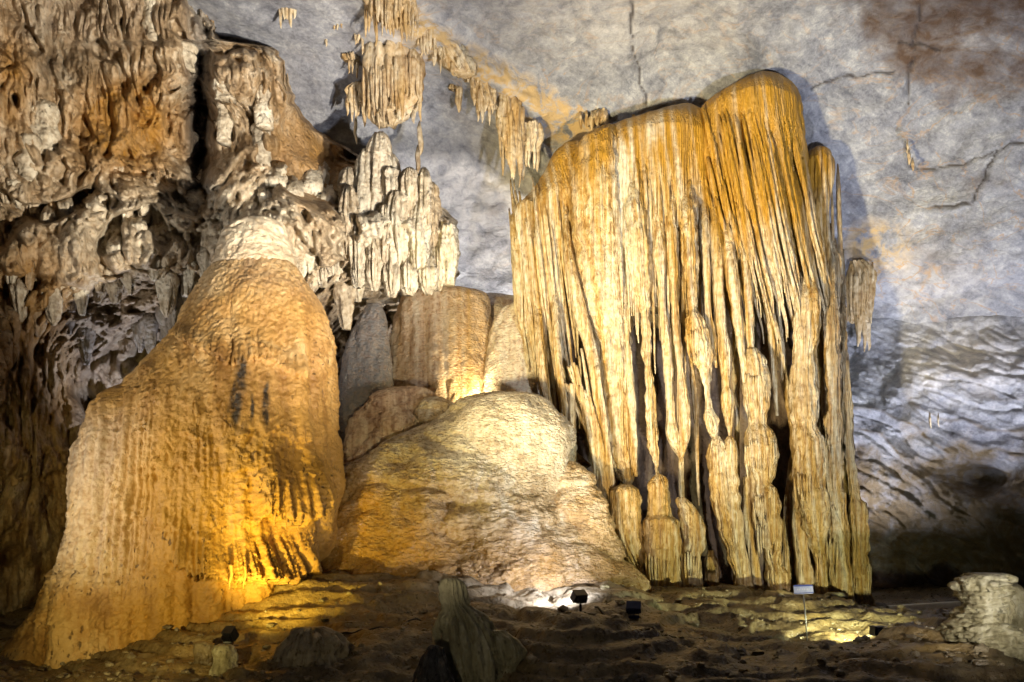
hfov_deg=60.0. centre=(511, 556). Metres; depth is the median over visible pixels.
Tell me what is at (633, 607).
floodlight
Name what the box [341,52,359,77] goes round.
stalactite cluster
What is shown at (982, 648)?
rubble
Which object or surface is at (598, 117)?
stalactite cluster
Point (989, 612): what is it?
stalagmite
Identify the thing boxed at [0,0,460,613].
cave wall
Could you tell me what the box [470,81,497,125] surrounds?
stalactite cluster
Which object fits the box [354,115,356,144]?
stalactite cluster
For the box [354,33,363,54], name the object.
stalactite cluster
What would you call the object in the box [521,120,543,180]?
stalactite cluster
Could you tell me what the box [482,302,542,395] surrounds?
flowstone pillar
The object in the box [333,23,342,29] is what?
stalactite cluster
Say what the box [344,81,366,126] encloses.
stalactite cluster
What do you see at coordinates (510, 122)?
stalactite cluster
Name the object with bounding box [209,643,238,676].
stalagmite
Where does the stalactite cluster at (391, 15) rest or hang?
hanging from the cave ceiling
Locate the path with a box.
[886,601,960,609]
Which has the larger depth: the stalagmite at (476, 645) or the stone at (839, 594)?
the stone at (839, 594)
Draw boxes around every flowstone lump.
[274,626,353,667]
[645,599,662,610]
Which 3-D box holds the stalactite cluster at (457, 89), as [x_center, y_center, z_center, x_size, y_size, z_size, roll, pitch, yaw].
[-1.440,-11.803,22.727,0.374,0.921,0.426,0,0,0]
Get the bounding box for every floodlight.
[221,626,238,644]
[570,590,587,612]
[626,601,640,618]
[869,625,883,635]
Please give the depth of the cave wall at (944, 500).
23.93 m
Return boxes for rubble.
[4,570,1016,681]
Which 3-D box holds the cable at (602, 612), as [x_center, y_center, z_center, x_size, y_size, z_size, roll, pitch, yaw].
[2.083,1.114,15.209,0.084,0.433,2.283,0,0,-29]
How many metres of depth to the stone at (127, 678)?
13.73 m
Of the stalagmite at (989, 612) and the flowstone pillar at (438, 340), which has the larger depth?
the flowstone pillar at (438, 340)
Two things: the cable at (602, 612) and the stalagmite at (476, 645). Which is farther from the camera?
the cable at (602, 612)
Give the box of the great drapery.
[508,71,876,606]
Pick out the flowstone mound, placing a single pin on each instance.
(494, 488)
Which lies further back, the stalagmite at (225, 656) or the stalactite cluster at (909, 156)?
the stalactite cluster at (909, 156)
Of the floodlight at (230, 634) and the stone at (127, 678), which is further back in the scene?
the floodlight at (230, 634)
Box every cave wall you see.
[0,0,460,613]
[846,315,1023,588]
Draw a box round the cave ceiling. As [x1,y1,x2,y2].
[187,0,1023,323]
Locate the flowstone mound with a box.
[321,386,656,592]
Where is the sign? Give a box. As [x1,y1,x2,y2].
[793,584,813,640]
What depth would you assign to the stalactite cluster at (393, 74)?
21.13 m
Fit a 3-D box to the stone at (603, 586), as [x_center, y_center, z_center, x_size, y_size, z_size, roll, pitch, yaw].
[1.856,0.602,17.792,0.238,0.096,0.217,0,0,0]
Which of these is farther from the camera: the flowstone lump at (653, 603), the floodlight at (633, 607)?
the flowstone lump at (653, 603)
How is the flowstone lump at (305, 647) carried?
on the ground
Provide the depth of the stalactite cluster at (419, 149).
22.18 m
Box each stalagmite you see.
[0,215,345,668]
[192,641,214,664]
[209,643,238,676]
[412,645,455,681]
[431,578,527,681]
[934,572,1023,660]
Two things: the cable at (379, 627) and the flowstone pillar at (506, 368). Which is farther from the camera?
the flowstone pillar at (506, 368)
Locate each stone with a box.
[115,675,135,681]
[600,584,609,588]
[602,599,613,602]
[824,592,847,599]
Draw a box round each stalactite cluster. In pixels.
[279,7,296,27]
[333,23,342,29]
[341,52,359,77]
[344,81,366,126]
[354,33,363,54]
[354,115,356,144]
[361,40,425,125]
[363,0,418,46]
[366,106,417,129]
[415,121,423,173]
[417,29,436,63]
[432,44,477,79]
[448,84,462,112]
[464,77,482,88]
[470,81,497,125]
[496,95,525,186]
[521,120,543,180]
[578,108,608,130]
[846,259,876,351]
[906,139,913,170]
[929,412,938,427]
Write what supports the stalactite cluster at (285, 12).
hanging from the cave ceiling
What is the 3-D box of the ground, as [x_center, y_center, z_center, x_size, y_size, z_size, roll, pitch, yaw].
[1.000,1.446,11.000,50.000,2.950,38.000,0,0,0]
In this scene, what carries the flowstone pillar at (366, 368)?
on the flowstone mound
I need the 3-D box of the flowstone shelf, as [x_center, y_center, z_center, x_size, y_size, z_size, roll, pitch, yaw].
[-0.317,-6.489,24.390,2.446,1.385,1.752,0,0,0]
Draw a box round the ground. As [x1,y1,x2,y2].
[0,568,1023,681]
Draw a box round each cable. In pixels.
[342,618,421,633]
[594,606,675,637]
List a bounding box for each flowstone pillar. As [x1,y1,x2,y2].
[338,303,393,443]
[389,286,491,402]
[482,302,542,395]
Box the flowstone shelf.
[486,293,513,323]
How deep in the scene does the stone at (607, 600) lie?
17.16 m
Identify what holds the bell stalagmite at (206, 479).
on the ground
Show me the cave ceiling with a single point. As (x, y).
(935, 234)
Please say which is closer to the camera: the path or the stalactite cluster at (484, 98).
the path
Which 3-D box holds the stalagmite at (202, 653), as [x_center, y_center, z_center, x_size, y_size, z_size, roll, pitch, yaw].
[-4.956,1.712,14.303,0.422,0.701,0.382,0,0,0]
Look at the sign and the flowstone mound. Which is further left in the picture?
the flowstone mound
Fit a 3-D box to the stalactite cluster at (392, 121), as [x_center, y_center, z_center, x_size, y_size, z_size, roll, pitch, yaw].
[-2.950,-10.935,21.894,1.336,1.040,0.907,0,0,0]
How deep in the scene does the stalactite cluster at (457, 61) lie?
21.15 m
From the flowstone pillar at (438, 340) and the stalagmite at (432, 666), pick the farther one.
the flowstone pillar at (438, 340)
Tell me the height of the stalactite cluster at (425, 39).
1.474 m
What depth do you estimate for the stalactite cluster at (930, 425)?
22.47 m
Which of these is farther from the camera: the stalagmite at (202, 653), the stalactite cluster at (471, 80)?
the stalactite cluster at (471, 80)
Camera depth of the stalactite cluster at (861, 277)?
23.68 m
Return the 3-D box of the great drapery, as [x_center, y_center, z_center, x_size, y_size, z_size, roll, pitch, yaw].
[4.652,-5.076,22.125,9.485,13.230,4.266,0,0,0]
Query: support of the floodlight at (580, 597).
on the ground
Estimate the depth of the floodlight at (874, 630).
15.59 m

